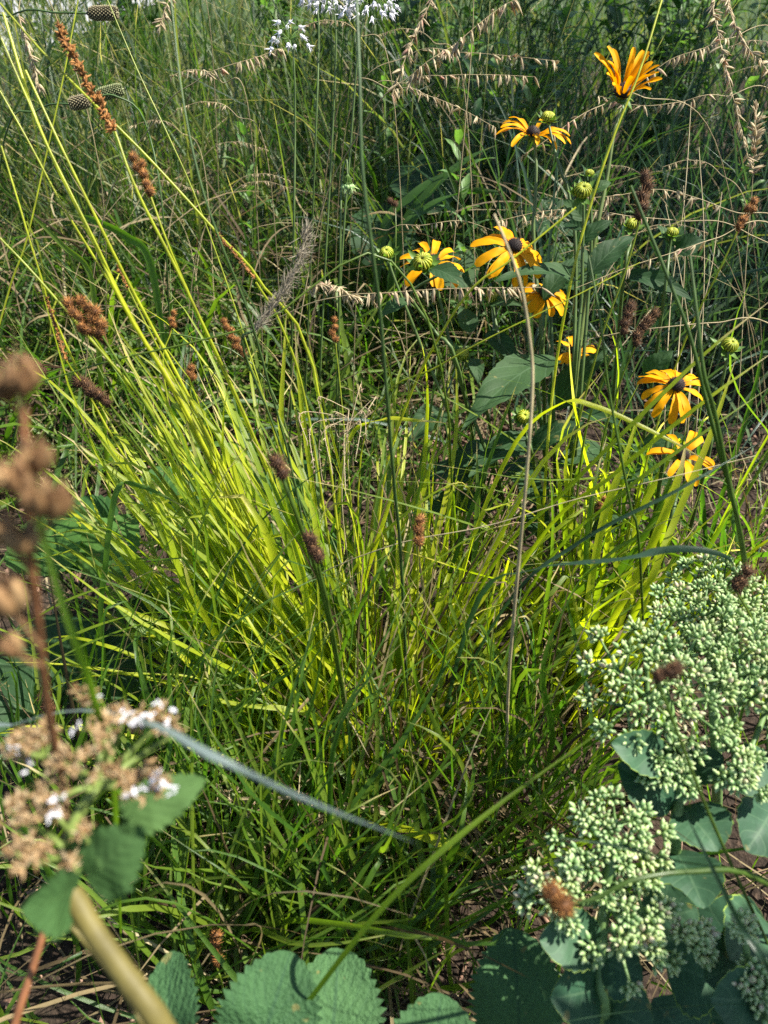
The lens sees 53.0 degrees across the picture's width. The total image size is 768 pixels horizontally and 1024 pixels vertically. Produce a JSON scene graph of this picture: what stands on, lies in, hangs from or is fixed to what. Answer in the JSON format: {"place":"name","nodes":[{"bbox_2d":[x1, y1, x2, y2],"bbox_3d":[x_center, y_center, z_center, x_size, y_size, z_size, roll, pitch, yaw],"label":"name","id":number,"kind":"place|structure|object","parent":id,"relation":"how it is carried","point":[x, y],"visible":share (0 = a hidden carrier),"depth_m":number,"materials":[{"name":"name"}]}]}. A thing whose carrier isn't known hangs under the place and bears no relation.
{"place":"outdoors","nodes":[
{"label":"outdoors","id":0,"kind":"place"},
{"bbox_2d":[0,95,616,600],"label":"leafy grass","id":1,"kind":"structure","parent":0,"point":[346,351],"depth_m":1.76,"materials":[{"name":"green plant"}]},
{"bbox_2d":[369,168,465,332],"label":"grass blade","id":2,"kind":"object","parent":1,"relation":"on","point":[408,199],"depth_m":1.69,"materials":[{"name":"green plant"}]},
{"bbox_2d":[0,719,741,1023],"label":"grass","id":3,"kind":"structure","parent":0,"point":[412,983],"depth_m":0.78,"materials":[{"name":"green plant"}]},
{"bbox_2d":[0,56,767,1023],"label":"soil","id":4,"kind":"structure","parent":0,"point":[66,1012],"depth_m":1.38,"materials":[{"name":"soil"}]},
{"bbox_2d":[0,350,73,1023],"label":"dry pod stalk","id":5,"kind":"object","parent":4,"relation":"on","point":[45,499],"visible":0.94,"depth_m":0.19,"materials":[{"name":"plant"}]},
{"bbox_2d":[4,189,110,498],"bbox_3d":[-0.445,-0.133,1.171,0.136,0.669,0.032,17,41,21],"label":"grass blade","id":6,"kind":"object","parent":4,"relation":"on","point":[68,250],"depth_m":1.02,"materials":[{"name":"green plant"}]},
{"bbox_2d":[13,327,121,947],"bbox_3d":[-0.192,0.239,0.564,0.040,0.829,0.273,-31,48,-34],"label":"grass blade","id":7,"kind":"object","parent":4,"relation":"on","point":[90,685],"depth_m":0.28,"materials":[{"name":"green plant"}]},
{"bbox_2d":[0,589,192,760],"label":"broadleaf plant","id":8,"kind":"object","parent":4,"relation":"on","point":[26,671],"visible":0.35,"depth_m":0.98,"materials":[{"name":"green plant"}]},
{"bbox_2d":[4,465,190,594],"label":"broadleaf plant","id":9,"kind":"object","parent":4,"relation":"on","point":[130,529],"visible":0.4,"depth_m":1.06,"materials":[{"name":"green plant"}]},
{"bbox_2d":[0,682,205,1023],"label":"white top plant","id":10,"kind":"object","parent":4,"relation":"on","point":[106,860],"visible":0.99,"depth_m":0.29,"materials":[{"name":"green plant"}]},
{"bbox_2d":[98,481,189,710],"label":"grass blade","id":11,"kind":"object","parent":4,"relation":"on","point":[116,491],"depth_m":0.87,"materials":[{"name":"green plant"}]},
{"bbox_2d":[0,38,290,636],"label":"bare stalk","id":12,"kind":"object","parent":4,"relation":"on","point":[108,269],"visible":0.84,"depth_m":0.74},
{"bbox_2d":[1,146,297,725],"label":"bare stalk","id":13,"kind":"object","parent":4,"relation":"on","point":[107,428],"visible":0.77,"depth_m":0.82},
{"bbox_2d":[0,237,307,679],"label":"bare stalk","id":14,"kind":"object","parent":4,"relation":"on","point":[157,419],"visible":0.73,"depth_m":0.81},
{"bbox_2d":[67,372,243,607],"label":"sedge stalk","id":15,"kind":"object","parent":4,"relation":"on","point":[97,394],"visible":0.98,"depth_m":0.80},
{"bbox_2d":[0,2,347,607],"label":"bare stalk","id":16,"kind":"object","parent":4,"relation":"on","point":[213,229],"visible":0.79,"depth_m":0.83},
{"bbox_2d":[60,293,303,699],"bbox_3d":[-0.173,0.085,0.891,0.273,0.671,0.034,10,39,13],"label":"sedge stalk","id":17,"kind":"object","parent":4,"relation":"on","point":[96,322],"visible":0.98,"depth_m":0.72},
{"bbox_2d":[0,709,413,842],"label":"grass blade","id":18,"kind":"object","parent":4,"relation":"on","point":[209,754],"depth_m":0.28,"materials":[{"name":"plant"}]},
{"bbox_2d":[0,437,460,993],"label":"sedge tussock","id":19,"kind":"object","parent":4,"relation":"on","point":[84,741],"visible":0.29,"depth_m":0.85,"materials":[{"name":"green plant"}]},
{"bbox_2d":[40,252,452,552],"bbox_3d":[-0.109,0.021,0.969,0.491,0.674,0.074,-14,40,-17],"label":"bare stalk","id":20,"kind":"object","parent":4,"relation":"on","point":[406,279],"visible":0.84,"depth_m":0.79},
{"bbox_2d":[170,0,333,686],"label":"bare stalk","id":21,"kind":"object","parent":4,"relation":"on","point":[255,336],"visible":0.9,"depth_m":0.69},
{"bbox_2d":[215,232,340,611],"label":"sedge stalk","id":22,"kind":"object","parent":4,"relation":"on","point":[300,380],"visible":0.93,"depth_m":0.87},
{"bbox_2d":[267,19,313,454],"bbox_3d":[-0.133,-0.287,1.226,0.069,0.842,0.115,17,41,20],"label":"nodding onion","id":23,"kind":"object","parent":4,"relation":"on","point":[288,44],"visible":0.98,"depth_m":1.03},
{"bbox_2d":[0,558,581,1023],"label":"sedge tussock","id":24,"kind":"object","parent":4,"relation":"on","point":[272,942],"visible":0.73,"depth_m":0.78,"materials":[{"name":"green plant"}]},
{"bbox_2d":[241,216,348,649],"bbox_3d":[-0.055,0.034,0.912,0.142,0.724,0.099,19,42,23],"label":"dry plume","id":25,"kind":"object","parent":4,"relation":"on","point":[290,278],"visible":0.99,"depth_m":0.74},
{"bbox_2d":[241,0,362,211],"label":"grass","id":26,"kind":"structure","parent":4,"relation":"on","point":[272,11],"depth_m":2.66,"materials":[{"name":"green plant"}]},
{"bbox_2d":[131,948,474,1023],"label":"broadleaf plant","id":27,"kind":"object","parent":4,"relation":"on","point":[277,987],"visible":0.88,"depth_m":0.52,"materials":[{"name":"green plant"}]},
{"bbox_2d":[306,0,361,514],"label":"nodding onion","id":28,"kind":"object","parent":4,"relation":"on","point":[316,3],"visible":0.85,"depth_m":1.11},
{"bbox_2d":[21,577,652,1023],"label":"sedge tussock","id":29,"kind":"object","parent":4,"relation":"on","point":[429,897],"visible":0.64,"depth_m":0.79,"materials":[{"name":"green plant"}]},
{"bbox_2d":[297,380,377,662],"bbox_3d":[-0.032,0.111,0.964,0.093,0.539,0.159,-16,41,-20],"label":"fine panicle","id":30,"kind":"object","parent":4,"relation":"on","point":[346,430],"visible":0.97,"depth_m":0.85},
{"bbox_2d":[135,284,554,580],"bbox_3d":[-0.127,-0.025,1.069,0.639,0.624,0.050,5,38,7],"label":"grama stalk","id":31,"kind":"object","parent":4,"relation":"on","point":[460,294],"visible":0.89,"depth_m":0.85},
{"bbox_2d":[0,44,705,521],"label":"grass","id":32,"kind":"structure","parent":4,"relation":"on","point":[70,334],"depth_m":1.70,"materials":[{"name":"green plant"}]},
{"bbox_2d":[61,211,166,357],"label":"grass blade","id":33,"kind":"object","parent":32,"relation":"on","point":[136,242],"depth_m":1.34,"materials":[{"name":"green plant"}]},
{"bbox_2d":[383,187,498,345],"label":"grass blade","id":34,"kind":"object","parent":32,"relation":"on","point":[410,219],"depth_m":1.61,"materials":[{"name":"green plant"}]},
{"bbox_2d":[0,203,711,1009],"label":"sedge tussock","id":35,"kind":"object","parent":4,"relation":"on","point":[246,469],"visible":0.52,"depth_m":0.93,"materials":[{"name":"green plant"}]},
{"bbox_2d":[2,12,267,576],"bbox_3d":[-0.198,-0.031,0.871,0.389,0.878,0.044,23,43,26],"label":"bare stalk","id":36,"kind":"object","parent":35,"relation":"on","point":[167,378],"visible":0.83,"depth_m":0.77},
{"bbox_2d":[24,70,290,608],"bbox_3d":[-0.176,-0.013,0.881,0.358,0.837,0.030,21,43,25],"label":"bare stalk","id":37,"kind":"object","parent":35,"relation":"on","point":[157,337],"visible":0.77,"depth_m":0.78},
{"bbox_2d":[55,19,338,704],"bbox_3d":[-0.165,-0.043,0.891,0.372,0.871,0.040,27,46,30],"label":"sedge stalk","id":38,"kind":"object","parent":35,"relation":"attached to","point":[98,99],"visible":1,"depth_m":0.72,"materials":[{"name":"plant"}]},
{"bbox_2d":[265,452,355,765],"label":"sedge stalk","id":39,"kind":"object","parent":35,"relation":"attached to","point":[277,463],"visible":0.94,"depth_m":0.63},
{"bbox_2d":[299,529,359,773],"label":"sedge stalk","id":40,"kind":"object","parent":35,"relation":"on","point":[310,541],"visible":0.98,"depth_m":0.66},
{"bbox_2d":[336,0,400,479],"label":"nodding onion","id":41,"kind":"object","parent":4,"relation":"on","point":[382,13],"visible":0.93,"depth_m":1.03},
{"bbox_2d":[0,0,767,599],"bbox_3d":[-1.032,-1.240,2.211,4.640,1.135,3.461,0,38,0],"label":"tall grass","id":42,"kind":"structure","parent":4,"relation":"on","point":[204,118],"depth_m":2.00,"materials":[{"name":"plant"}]},
{"bbox_2d":[0,267,767,977],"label":"undergrowth","id":43,"kind":"object","parent":4,"relation":"on","point":[40,823],"visible":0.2,"depth_m":1.08,"materials":[{"name":"green plant"}]},
{"bbox_2d":[0,366,767,1023],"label":"dry litter","id":44,"kind":"object","parent":4,"relation":"on","point":[160,948],"visible":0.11,"depth_m":1.00,"materials":[{"name":"brown plant"}]},
{"bbox_2d":[355,0,408,699],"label":"bare stalk","id":45,"kind":"object","parent":44,"relation":"on","point":[381,329],"visible":0.89,"depth_m":0.57,"materials":[{"name":"plant"}]},
{"bbox_2d":[281,0,522,543],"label":"grama stalk","id":46,"kind":"object","parent":4,"relation":"on","point":[415,77],"visible":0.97,"depth_m":0.91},
{"bbox_2d":[378,0,475,253],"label":"leafy shrub","id":47,"kind":"object","parent":4,"relation":"on","point":[412,3],"visible":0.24,"depth_m":2.24,"materials":[{"name":"green plant"}]},
{"bbox_2d":[387,0,473,490],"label":"brome stalk","id":48,"kind":"object","parent":4,"relation":"on","point":[394,95],"visible":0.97,"depth_m":1.00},
{"bbox_2d":[378,248,492,544],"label":"budding coneflower","id":49,"kind":"object","parent":4,"relation":"on","point":[425,263],"visible":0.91,"depth_m":0.90,"materials":[{"name":"green plant"}]},
{"bbox_2d":[400,240,512,535],"bbox_3d":[0.132,-0.132,1.220,0.177,0.609,0.262,14,40,17],"label":"black eyed susan","id":50,"kind":"object","parent":4,"relation":"on","point":[437,282],"visible":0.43,"depth_m":1.01,"materials":[{"name":"yellow plant"}]},
{"bbox_2d":[438,128,493,361],"bbox_3d":[0.173,-0.524,1.708,0.138,0.625,0.160,0,38,0],"label":"leafy forb","id":51,"kind":"object","parent":4,"relation":"on","point":[465,181],"visible":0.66,"depth_m":1.60,"materials":[{"name":"green plant"}]},
{"bbox_2d":[169,313,766,976],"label":"sedge tussock","id":52,"kind":"object","parent":4,"relation":"on","point":[457,555],"visible":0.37,"depth_m":0.99,"materials":[{"name":"green plant"}]},
{"bbox_2d":[188,469,755,1020],"bbox_3d":[0.103,0.224,0.835,0.712,0.523,0.761,9,39,11],"label":"sedge tussock","id":53,"kind":"object","parent":4,"relation":"on","point":[516,759],"visible":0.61,"depth_m":0.87,"materials":[{"name":"green plant"}]},
{"bbox_2d":[370,207,575,661],"bbox_3d":[0.057,-0.001,0.970,0.294,0.708,0.102,-29,46,-32],"label":"bare stalk","id":54,"kind":"object","parent":4,"relation":"on","point":[432,349],"visible":0.72,"depth_m":0.88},
{"bbox_2d":[307,707,639,999],"bbox_3d":[0.030,0.383,0.624,0.314,0.528,0.066,-9,39,-12],"label":"grass blade","id":55,"kind":"object","parent":4,"relation":"on","point":[426,864],"depth_m":0.47,"materials":[{"name":"green plant"}]},
{"bbox_2d":[446,307,512,551],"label":"budding coneflower","id":56,"kind":"object","parent":4,"relation":"on","point":[468,320],"visible":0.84,"depth_m":1.02,"materials":[{"name":"green plant"}]},
{"bbox_2d":[403,404,557,573],"bbox_3d":[0.133,0.025,1.220,0.212,0.360,0.294,0,38,0],"label":"leaf rosette","id":57,"kind":"object","parent":4,"relation":"on","point":[465,462],"visible":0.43,"depth_m":1.09,"materials":[{"name":"plant"}]},
{"bbox_2d":[347,154,613,357],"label":"broadleaf plant","id":58,"kind":"object","parent":4,"relation":"on","point":[418,178],"visible":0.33,"depth_m":1.81,"materials":[{"name":"green plant"}]},
{"bbox_2d":[481,289,525,543],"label":"budding coneflower","id":59,"kind":"object","parent":4,"relation":"on","point":[502,343],"visible":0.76,"depth_m":1.02,"materials":[{"name":"green plant"}]},
{"bbox_2d":[428,0,592,282],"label":"leafy shrub","id":60,"kind":"object","parent":4,"relation":"on","point":[558,13],"visible":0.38,"depth_m":2.02,"materials":[{"name":"green plant"}]},
{"bbox_2d":[493,214,533,817],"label":"bare stalk","id":61,"kind":"object","parent":4,"relation":"on","point":[525,485],"visible":0.95,"depth_m":0.58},
{"bbox_2d":[468,927,564,1023],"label":"broadleaf plant","id":62,"kind":"object","parent":4,"relation":"on","point":[501,994],"visible":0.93,"depth_m":0.60,"materials":[{"name":"green plant"}]},
{"bbox_2d":[470,226,580,502],"bbox_3d":[0.245,-0.116,1.177,0.293,0.638,0.129,-26,45,-29],"label":"black eyed susan","id":63,"kind":"object","parent":4,"relation":"on","point":[557,277],"visible":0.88,"depth_m":0.95,"materials":[{"name":"yellow plant"}]},
{"bbox_2d":[289,282,767,793],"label":"sedge tussock","id":64,"kind":"object","parent":4,"relation":"on","point":[730,521],"visible":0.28,"depth_m":1.10,"materials":[{"name":"green plant"}]},
{"bbox_2d":[496,116,570,424],"bbox_3d":[0.213,-0.211,1.215,0.130,0.739,0.243,14,40,17],"label":"black eyed susan","id":65,"kind":"object","parent":4,"relation":"on","point":[534,133],"visible":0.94,"depth_m":1.00,"materials":[{"name":"yellow plant"}]},
{"bbox_2d":[462,283,607,536],"bbox_3d":[0.224,-0.057,1.161,0.418,0.564,0.126,-30,47,-33],"label":"black eyed susan","id":66,"kind":"object","parent":4,"relation":"on","point":[512,370],"visible":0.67,"depth_m":1.00,"materials":[{"name":"yellow plant"}]},
{"bbox_2d":[487,401,583,551],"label":"budding coneflower","id":67,"kind":"object","parent":4,"relation":"on","point":[520,417],"visible":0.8,"depth_m":0.98,"materials":[{"name":"green plant"}]},
{"bbox_2d":[532,109,577,550],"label":"budding coneflower","id":68,"kind":"object","parent":4,"relation":"on","point":[548,117],"visible":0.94,"depth_m":0.99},
{"bbox_2d":[510,0,622,183],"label":"leafy shrub","id":69,"kind":"object","parent":4,"relation":"on","point":[550,6],"visible":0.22,"depth_m":2.76,"materials":[{"name":"green plant"}]},
{"bbox_2d":[369,325,767,835],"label":"sedge tussock","id":70,"kind":"object","parent":4,"relation":"on","point":[608,544],"visible":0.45,"depth_m":1.01,"materials":[{"name":"green plant"}]},
{"bbox_2d":[436,398,707,672],"bbox_3d":[0.199,0.104,0.961,0.286,0.554,0.052,1,38,2],"label":"grass blade","id":71,"kind":"object","parent":4,"relation":"on","point":[574,400],"depth_m":0.85,"materials":[{"name":"green plant"}]},
{"bbox_2d":[384,55,767,552],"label":"dry straw","id":72,"kind":"object","parent":4,"relation":"on","point":[763,439],"visible":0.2,"depth_m":1.66,"materials":[{"name":"beige plant"}]},
{"bbox_2d":[438,545,736,741],"bbox_3d":[0.143,0.212,0.822,0.286,0.554,0.107,29,47,32],"label":"grass blade","id":73,"kind":"object","parent":4,"relation":"on","point":[646,553],"depth_m":0.63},
{"bbox_2d":[568,164,610,533],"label":"budding coneflower","id":74,"kind":"object","parent":4,"relation":"on","point":[588,174],"visible":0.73,"depth_m":0.97,"materials":[{"name":"green plant"}]},
{"bbox_2d":[434,443,758,739],"bbox_3d":[0.176,0.172,0.843,0.283,0.591,0.087,11,39,14],"label":"grass blade","id":75,"kind":"object","parent":4,"relation":"on","point":[566,550],"depth_m":0.70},
{"bbox_2d":[563,176,632,413],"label":"budding coneflower","id":76,"kind":"object","parent":4,"relation":"on","point":[604,255],"visible":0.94,"depth_m":0.93,"materials":[{"name":"green plant"}]},
{"bbox_2d":[432,304,765,703],"bbox_3d":[0.206,0.079,0.902,0.320,0.665,0.040,-2,38,-2],"label":"grass blade","id":77,"kind":"object","parent":4,"relation":"on","point":[621,434],"depth_m":0.77,"materials":[{"name":"green plant"}]},
{"bbox_2d":[538,0,662,626],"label":"bare stalk","id":78,"kind":"object","parent":4,"relation":"on","point":[567,297],"visible":0.87,"depth_m":0.85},
{"bbox_2d":[452,356,766,689],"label":"grass blade","id":79,"kind":"object","parent":4,"relation":"on","point":[626,463],"depth_m":0.76,"materials":[{"name":"green plant"}]},
{"bbox_2d":[562,167,656,681],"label":"sedge stalk","id":80,"kind":"object","parent":4,"relation":"on","point":[647,185],"visible":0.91,"depth_m":0.81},
{"bbox_2d":[579,411,639,679],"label":"grass blade","id":81,"kind":"object","parent":4,"relation":"on","point":[598,541],"depth_m":0.88,"materials":[{"name":"green plant"}]},
{"bbox_2d":[452,389,766,728],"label":"grass blade","id":82,"kind":"object","parent":4,"relation":"on","point":[640,478],"depth_m":0.76,"materials":[{"name":"green plant"}]},
{"bbox_2d":[561,46,661,550],"bbox_3d":[0.294,-0.192,1.121,0.093,0.826,0.200,0,38,0],"label":"black eyed susan","id":83,"kind":"object","parent":4,"relation":"on","point":[621,91],"visible":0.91,"depth_m":0.92,"materials":[{"name":"yellow plant"}]},
{"bbox_2d":[588,256,646,722],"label":"bare stalk","id":84,"kind":"object","parent":4,"relation":"on","point":[626,486],"visible":0.92,"depth_m":0.70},
{"bbox_2d":[558,428,686,551],"bbox_3d":[0.384,0.028,1.200,0.312,0.382,0.152,-28,46,-31],"label":"leaf rosette","id":85,"kind":"object","parent":4,"relation":"on","point":[593,450],"visible":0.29,"depth_m":1.08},
{"bbox_2d":[578,443,685,689],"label":"grass blade","id":86,"kind":"object","parent":4,"relation":"on","point":[658,529],"depth_m":0.82,"materials":[{"name":"green plant"}]},
{"bbox_2d":[513,783,764,1023],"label":"sedum plant","id":87,"kind":"object","parent":4,"relation":"on","point":[599,976],"visible":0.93,"depth_m":0.55,"materials":[{"name":"green plant"}]},
{"bbox_2d":[602,217,690,550],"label":"budding coneflower","id":88,"kind":"object","parent":4,"relation":"on","point":[654,279],"visible":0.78,"depth_m":0.98,"materials":[{"name":"green plant"}]},
{"bbox_2d":[538,867,767,923],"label":"sedge stalk","id":89,"kind":"object","parent":4,"relation":"on","point":[561,904],"visible":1,"depth_m":0.42,"materials":[{"name":"plant"}]},
{"bbox_2d":[590,0,718,271],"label":"leafy shrub","id":90,"kind":"object","parent":4,"relation":"on","point":[614,12],"visible":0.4,"depth_m":2.11,"materials":[{"name":"green plant"}]},
{"bbox_2d":[574,615,740,908],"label":"sedum plant","id":91,"kind":"object","parent":4,"relation":"on","point":[653,767],"visible":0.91,"depth_m":0.60,"materials":[{"name":"green plant"}]},
{"bbox_2d":[595,359,735,687],"bbox_3d":[0.324,0.092,0.971,0.061,0.561,0.175,17,41,20],"label":"grass blade","id":92,"kind":"object","parent":4,"relation":"on","point":[674,522],"depth_m":0.85,"materials":[{"name":"green plant"}]},
{"bbox_2d":[631,225,705,515],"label":"budding coneflower","id":93,"kind":"object","parent":4,"relation":"on","point":[677,238],"visible":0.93,"depth_m":0.95,"materials":[{"name":"green plant"}]},
{"bbox_2d":[637,369,702,579],"bbox_3d":[0.386,0.023,1.089,0.196,0.526,0.076,-26,45,-29],"label":"black eyed susan","id":94,"kind":"object","parent":4,"relation":"on","point":[680,403],"visible":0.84,"depth_m":0.90,"materials":[{"name":"yellow plant"}]},
{"bbox_2d":[646,431,714,628],"bbox_3d":[0.393,0.077,1.070,0.067,0.464,0.198,30,47,33],"label":"black eyed susan","id":95,"kind":"object","parent":4,"relation":"on","point":[689,466],"visible":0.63,"depth_m":0.90,"materials":[{"name":"yellow plant"}]},
{"bbox_2d":[629,185,761,685],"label":"bare stalk","id":96,"kind":"object","parent":4,"relation":"on","point":[699,373],"visible":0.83,"depth_m":0.64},
{"bbox_2d":[641,576,767,855],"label":"sedum plant","id":97,"kind":"object","parent":4,"relation":"on","point":[728,601],"visible":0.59,"depth_m":0.69,"materials":[{"name":"green plant"}]},
{"bbox_2d":[642,0,767,166],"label":"leafy shrub","id":98,"kind":"object","parent":4,"relation":"on","point":[681,89],"visible":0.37,"depth_m":2.83,"materials":[{"name":"green plant"}]},
{"bbox_2d":[667,334,744,619],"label":"budding coneflower","id":99,"kind":"object","parent":4,"relation":"on","point":[729,344],"visible":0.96,"depth_m":0.93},
{"bbox_2d":[647,658,767,944],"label":"sedge stalk","id":100,"kind":"object","parent":4,"relation":"on","point":[672,670],"visible":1,"depth_m":0.44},
{"bbox_2d":[664,553,767,760],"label":"sedum plant","id":101,"kind":"object","parent":4,"relation":"on","point":[753,607],"visible":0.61,"depth_m":0.75,"materials":[{"name":"plant"}]},
{"bbox_2d":[688,255,762,679],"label":"bare stalk","id":102,"kind":"object","parent":4,"relation":"on","point":[724,459],"visible":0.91,"depth_m":0.65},
{"bbox_2d":[688,617,767,856],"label":"sedum plant","id":103,"kind":"object","parent":4,"relation":"on","point":[747,773],"visible":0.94,"depth_m":0.61,"materials":[{"name":"green plant"}]},
{"bbox_2d":[704,0,757,167],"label":"brome stalk","id":104,"kind":"object","parent":4,"relation":"on","point":[717,17],"visible":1,"depth_m":0.95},
{"bbox_2d":[704,893,767,1023],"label":"sedum plant","id":105,"kind":"object","parent":4,"relation":"on","point":[738,974],"visible":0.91,"depth_m":0.53,"materials":[{"name":"green plant"}]},
{"bbox_2d":[729,100,766,545],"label":"brome stalk","id":106,"kind":"object","parent":4,"relation":"on","point":[754,136],"visible":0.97,"depth_m":1.00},
{"bbox_2d":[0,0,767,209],"bbox_3d":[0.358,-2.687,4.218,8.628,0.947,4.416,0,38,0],"label":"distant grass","id":107,"kind":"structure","parent":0,"point":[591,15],"depth_m":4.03,"materials":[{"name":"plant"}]},
{"bbox_2d":[0,0,767,56],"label":"lawn","id":108,"kind":"structure","parent":0,"point":[514,18],"depth_m":8.87,"materials":[{"name":"plant"}]},
{"bbox_2d":[0,0,767,62],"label":"hedge","id":109,"kind":"object","parent":108,"relation":"on","point":[570,2],"visible":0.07,"depth_m":5.95,"materials":[{"name":"green plant"}]},
{"bbox_2d":[233,0,767,551],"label":"blue green grass","id":110,"kind":"structure","parent":0,"point":[723,292],"depth_m":1.81,"materials":[{"name":"plant"}]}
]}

